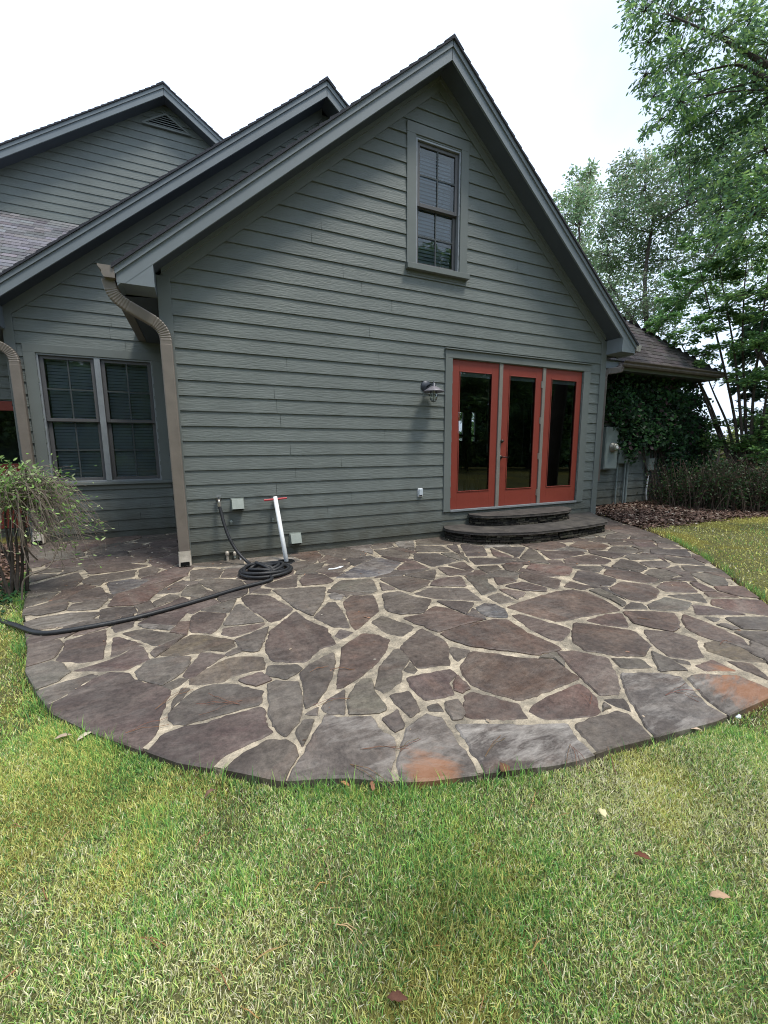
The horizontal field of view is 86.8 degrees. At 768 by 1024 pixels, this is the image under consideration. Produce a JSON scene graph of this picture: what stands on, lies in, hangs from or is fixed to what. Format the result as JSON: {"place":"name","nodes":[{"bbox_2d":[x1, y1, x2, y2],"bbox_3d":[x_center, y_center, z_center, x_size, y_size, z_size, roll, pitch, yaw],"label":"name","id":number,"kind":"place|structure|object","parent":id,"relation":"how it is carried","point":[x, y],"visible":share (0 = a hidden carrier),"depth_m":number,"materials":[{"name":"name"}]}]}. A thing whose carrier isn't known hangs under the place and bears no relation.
{"place":"outdoors","nodes":[
{"label":"outdoors","id":0,"kind":"place"},
{"bbox_2d":[0,473,767,1023],"bbox_3d":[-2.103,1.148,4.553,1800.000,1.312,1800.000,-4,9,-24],"label":"ground","id":1,"kind":"structure","parent":0,"point":[762,583],"depth_m":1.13,"materials":[{"name":"green plant"}]},
{"bbox_2d":[0,580,30,614],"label":"ground ivy","id":2,"kind":"object","parent":1,"relation":"on","point":[4,597],"visible":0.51,"depth_m":3.42,"materials":[{"name":"green plant"}]},
{"bbox_2d":[0,453,113,599],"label":"weeping shrub","id":3,"kind":"object","parent":1,"relation":"on","point":[24,491],"visible":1,"depth_m":3.46,"materials":[{"name":"green plant"}]},
{"bbox_2d":[55,733,71,738],"bbox_3d":[-1.399,0.976,1.771,0.063,0.010,0.028,-4,9,-24],"label":"fallen leaf","id":4,"kind":"object","parent":1,"relation":"on","point":[61,735],"visible":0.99,"depth_m":1.77,"materials":[{"name":"beige plant"}]},
{"bbox_2d":[0,507,292,634],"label":"garden hose","id":5,"kind":"object","parent":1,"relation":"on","point":[270,570],"visible":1,"depth_m":3.57,"materials":[{"name":"black rubber"}]},
{"bbox_2d":[204,788,215,797],"bbox_3d":[-0.627,1.010,1.465,0.019,0.016,0.047,4,10,29],"label":"fallen leaf","id":6,"kind":"object","parent":1,"relation":"on","point":[209,791],"visible":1,"depth_m":1.46,"materials":[{"name":"brown plant"}]},
{"bbox_2d":[0,33,725,566],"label":"house","id":7,"kind":"structure","parent":1,"relation":"on","point":[300,297],"depth_m":5.25,"materials":[{"name":"paint"}]},
{"bbox_2d":[0,401,29,528],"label":"back door","id":8,"kind":"structure","parent":7,"relation":"in","point":[9,448],"depth_m":5.82,"materials":[{"name":"red paint"}]},
{"bbox_2d":[35,353,161,482],"bbox_3d":[-3.973,-1.292,5.828,1.430,1.800,0.516,-4,9,-24],"label":"window","id":9,"kind":"structure","parent":7,"relation":"in","point":[99,411],"depth_m":5.69,"materials":[{"name":"glass"}]},
{"bbox_2d":[216,496,220,506],"bbox_3d":[-1.804,-0.120,4.439,0.056,0.116,0.099,-4,9,-24],"label":"hose tap","id":10,"kind":"object","parent":7,"relation":"attached to","point":[218,499],"visible":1,"depth_m":4.41,"materials":[{"name":"metal"}]},
{"bbox_2d":[225,551,228,560],"bbox_3d":[-1.763,0.495,4.573,0.042,0.115,0.064,-4,9,-24],"label":"pipe stub","id":11,"kind":"object","parent":7,"relation":"attached to","point":[227,555],"visible":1,"depth_m":4.55,"materials":[{"name":"white plastic"}]},
{"bbox_2d":[230,498,243,509],"bbox_3d":[-1.627,-0.086,4.523,0.141,0.133,0.105,-4,9,-24],"label":"wall vent","id":12,"kind":"object","parent":7,"relation":"attached to","point":[237,503],"depth_m":4.51,"materials":[{"name":"plastic"}]},
{"bbox_2d":[289,532,301,543],"bbox_3d":[-1.049,0.317,4.844,0.141,0.133,0.105,-4,9,-24],"label":"wall vent","id":13,"kind":"object","parent":7,"relation":"attached to","point":[295,538],"depth_m":4.83,"materials":[{"name":"plastic"}]},
{"bbox_2d":[417,488,422,496],"bbox_3d":[0.492,-0.264,5.489,0.070,0.115,0.046,-4,9,-24],"label":"outlet cover","id":14,"kind":"object","parent":7,"relation":"attached to","point":[420,492],"visible":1,"depth_m":5.47,"materials":[{"name":"white plastic"}]},
{"bbox_2d":[421,381,443,401],"bbox_3d":[0.631,-1.557,5.213,0.272,0.293,0.294,-4,9,-24],"label":"wall lamp","id":15,"kind":"object","parent":7,"relation":"attached to","point":[429,387],"visible":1,"depth_m":5.21,"materials":[{"name":"grey metal"}]},
{"bbox_2d":[416,137,460,271],"bbox_3d":[0.574,-3.819,5.298,0.763,1.538,0.512,-4,9,-24],"label":"window","id":16,"kind":"structure","parent":7,"relation":"in","point":[438,182],"depth_m":5.18,"materials":[{"name":"glass"}]},
{"bbox_2d":[450,359,498,509],"bbox_3d":[1.271,-1.073,5.773,0.801,2.048,0.049,-4,9,-24],"label":"patio door","id":17,"kind":"structure","parent":7,"relation":"in","point":[475,384],"depth_m":5.77,"materials":[{"name":"red paint"}]},
{"bbox_2d":[498,364,542,505],"bbox_3d":[2.048,-1.125,6.083,0.768,2.048,0.112,-4,9,-24],"label":"patio door","id":18,"kind":"structure","parent":7,"relation":"in","point":[522,385],"depth_m":6.11,"materials":[{"name":"red paint"}]},
{"bbox_2d":[540,368,581,502],"bbox_3d":[2.791,-1.184,6.445,0.781,2.048,0.049,-4,9,-24],"label":"patio door","id":19,"kind":"structure","parent":7,"relation":"in","point":[563,387],"depth_m":6.44,"materials":[{"name":"red paint"}]},
{"bbox_2d":[600,427,618,469],"bbox_3d":[4.532,-1.270,8.106,0.380,0.835,0.248,-4,9,-24],"label":"electric meter cabinet","id":20,"kind":"object","parent":7,"relation":"attached to","point":[609,451],"visible":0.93,"depth_m":8.07,"materials":[{"name":"grey metal"}]},
{"bbox_2d":[614,464,618,503],"bbox_3d":[4.820,-0.541,8.443,0.032,0.930,0.030,-4,9,-24],"label":"conduit","id":21,"kind":"object","parent":7,"relation":"attached to","point":[616,484],"visible":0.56,"depth_m":8.43,"materials":[{"name":"grey metal"}]},
{"bbox_2d":[617,436,627,463],"bbox_3d":[4.885,-1.280,8.342,0.285,0.560,0.107,-4,9,-24],"label":"breaker box","id":22,"kind":"object","parent":7,"relation":"attached to","point":[621,458],"visible":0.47,"depth_m":8.29,"materials":[{"name":"grey metal"}]},
{"bbox_2d":[619,436,627,462],"bbox_3d":[4.905,-1.273,8.297,0.255,0.530,0.007,-4,9,-24],"label":"door","id":23,"kind":"structure","parent":22,"relation":"in","point":[621,458],"depth_m":8.29,"materials":[{"name":"grey metal"}]},
{"bbox_2d":[621,463,625,502],"bbox_3d":[5.035,-0.557,8.538,0.036,0.930,0.034,-4,9,-24],"label":"conduit","id":24,"kind":"object","parent":7,"relation":"attached to","point":[623,483],"visible":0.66,"depth_m":8.52,"materials":[{"name":"grey metal"}]},
{"bbox_2d":[624,464,628,502],"bbox_3d":[5.108,-0.557,8.571,0.048,0.920,0.046,-4,9,-24],"label":"conduit","id":25,"kind":"object","parent":7,"relation":"attached to","point":[626,481],"visible":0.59,"depth_m":8.55,"materials":[{"name":"grey metal"}]},
{"bbox_2d":[645,476,648,501],"bbox_3d":[5.732,-0.491,8.852,0.090,0.629,0.047,-2,9,-9],"label":"cable pipe","id":26,"kind":"object","parent":7,"relation":"attached to","point":[646,489],"visible":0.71,"depth_m":8.84,"materials":[{"name":"white plastic"}]},
{"bbox_2d":[646,458,654,477],"bbox_3d":[5.755,-0.948,8.803,0.190,0.425,0.076,-4,9,-24],"label":"phone box","id":27,"kind":"object","parent":7,"relation":"attached to","point":[649,461],"visible":0.91,"depth_m":8.75,"materials":[{"name":"plastic"}]},
{"bbox_2d":[604,372,725,500],"bbox_3d":[6.009,-1.657,8.775,4.875,2.999,0.801,-5,10,-27],"label":"climbing vine","id":28,"kind":"object","parent":7,"relation":"attached to","point":[672,427],"visible":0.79,"depth_m":8.45,"materials":[{"name":"green plant"}]},
{"bbox_2d":[0,618,731,1018],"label":"fallen leaves","id":29,"kind":"object","parent":1,"relation":"on","point":[400,748],"visible":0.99,"depth_m":1.28,"materials":[{"name":"brown plant"}]},
{"bbox_2d":[370,781,374,790],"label":"fallen leaf","id":30,"kind":"object","parent":1,"relation":"on","point":[373,786],"visible":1,"depth_m":1.49,"materials":[{"name":"brown plant"}]},
{"bbox_2d":[0,495,767,595],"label":"leaf litter","id":31,"kind":"object","parent":1,"relation":"on","point":[636,511],"visible":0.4,"depth_m":7.10,"materials":[{"name":"brown plant"}]},
{"bbox_2d":[642,199,767,465],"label":"crape myrtle","id":32,"kind":"object","parent":31,"relation":"on","point":[739,317],"visible":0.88,"depth_m":8.56,"materials":[{"name":"green plant"}]},
{"bbox_2d":[0,502,767,1022],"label":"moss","id":33,"kind":"object","parent":1,"relation":"on","point":[484,818],"visible":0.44,"depth_m":2.55,"materials":[{"name":"green plant"}]},
{"bbox_2d":[387,990,407,1001],"bbox_3d":[0.030,1.096,0.918,0.047,0.008,0.020,0,9,1],"label":"fallen leaf","id":34,"kind":"object","parent":1,"relation":"on","point":[398,996],"visible":1,"depth_m":0.92,"materials":[{"name":"brown plant"}]},
{"bbox_2d":[552,157,633,305],"bbox_3d":[8.723,-8.251,18.117,4.986,13.669,4.217,2,9,17],"label":"poplar tree","id":35,"kind":"object","parent":1,"relation":"on","point":[577,207],"visible":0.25,"depth_m":17.18,"materials":[{"name":"green plant"}]},
{"bbox_2d":[598,808,606,816],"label":"fallen leaf","id":36,"kind":"object","parent":1,"relation":"on","point":[603,812],"visible":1,"depth_m":1.38,"materials":[{"name":"yellow plant"}]},
{"bbox_2d":[634,851,650,859],"bbox_3d":[0.784,1.041,1.232,0.042,0.008,0.024,0,9,-1],"label":"fallen leaf","id":37,"kind":"object","parent":1,"relation":"on","point":[641,854],"visible":1,"depth_m":1.23,"materials":[{"name":"brown plant"}]},
{"bbox_2d":[579,127,767,341],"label":"oak tree","id":38,"kind":"object","parent":1,"relation":"on","point":[656,208],"visible":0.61,"depth_m":13.21,"materials":[{"name":"green plant"}]},
{"bbox_2d":[612,0,767,272],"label":"oak tree","id":39,"kind":"object","parent":1,"relation":"on","point":[732,130],"visible":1,"depth_m":5.93,"materials":[{"name":"green plant"}]},
{"bbox_2d":[637,445,767,514],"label":"hedge","id":40,"kind":"object","parent":1,"relation":"on","point":[712,489],"visible":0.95,"depth_m":7.59,"materials":[{"name":"green plant"}]},
{"bbox_2d":[709,889,729,898],"bbox_3d":[0.928,1.058,1.123,0.049,0.009,0.029,-4,9,-24],"label":"fallen leaf","id":41,"kind":"object","parent":1,"relation":"on","point":[717,893],"visible":1,"depth_m":1.12,"materials":[{"name":"beige plant"}]},
{"bbox_2d":[709,431,762,472],"bbox_3d":[27.020,-4.350,32.080,6.792,5.040,9.513,4,10,28],"label":"distant bush","id":42,"kind":"object","parent":1,"relation":"on","point":[720,453],"visible":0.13,"depth_m":32.44,"materials":[{"name":"green plant"}]},
{"bbox_2d":[710,426,766,468],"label":"distant bush","id":43,"kind":"object","parent":1,"relation":"on","point":[733,431],"visible":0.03,"depth_m":33.70,"materials":[{"name":"green plant"}]},
{"bbox_2d":[715,288,767,483],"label":"evergreen tree","id":44,"kind":"object","parent":1,"relation":"on","point":[752,356],"visible":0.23,"depth_m":10.04,"materials":[{"name":"green plant"}]},
{"bbox_2d":[0,0,767,442],"label":"sky","id":45,"kind":"structure","parent":0,"point":[556,71],"materials":[{"name":"white"}]},
{"bbox_2d":[22,516,767,803],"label":"patio","id":46,"kind":"structure","parent":0,"point":[441,678],"depth_m":2.45,"materials":[{"name":"grey stone"}]},
{"bbox_2d":[278,559,294,563],"bbox_3d":[-1.091,0.557,4.508,0.208,0.024,0.208,-4,9,-24],"label":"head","id":47,"kind":"object","parent":46,"relation":"on","point":[290,561],"visible":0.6,"depth_m":4.51,"materials":[{"name":"black rubber"}]},
{"bbox_2d":[264,496,288,561],"bbox_3d":[-1.186,0.208,4.592,0.261,0.750,0.361,-4,9,-24],"label":"tee handled pipe","id":48,"kind":"object","parent":47,"relation":"on","point":[275,499],"visible":0.85,"depth_m":4.59,"materials":[{"name":"white plastic"}]},
{"bbox_2d":[33,524,751,740],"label":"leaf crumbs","id":49,"kind":"object","parent":46,"relation":"on","point":[488,720],"visible":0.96,"depth_m":3.79,"materials":[{"name":"brown plant"}]},
{"bbox_2d":[499,762,509,771],"bbox_3d":[0.462,0.978,1.555,0.040,0.012,0.040,1,9,7],"label":"fallen leaf","id":50,"kind":"object","parent":46,"relation":"on","point":[502,765],"visible":0.98,"depth_m":1.56,"materials":[{"name":"brown plant"}]},
{"bbox_2d":[444,506,607,544],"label":"entry steps","id":51,"kind":"structure","parent":46,"relation":"on","point":[535,525],"depth_m":5.67,"materials":[{"name":"stone"}]}
]}

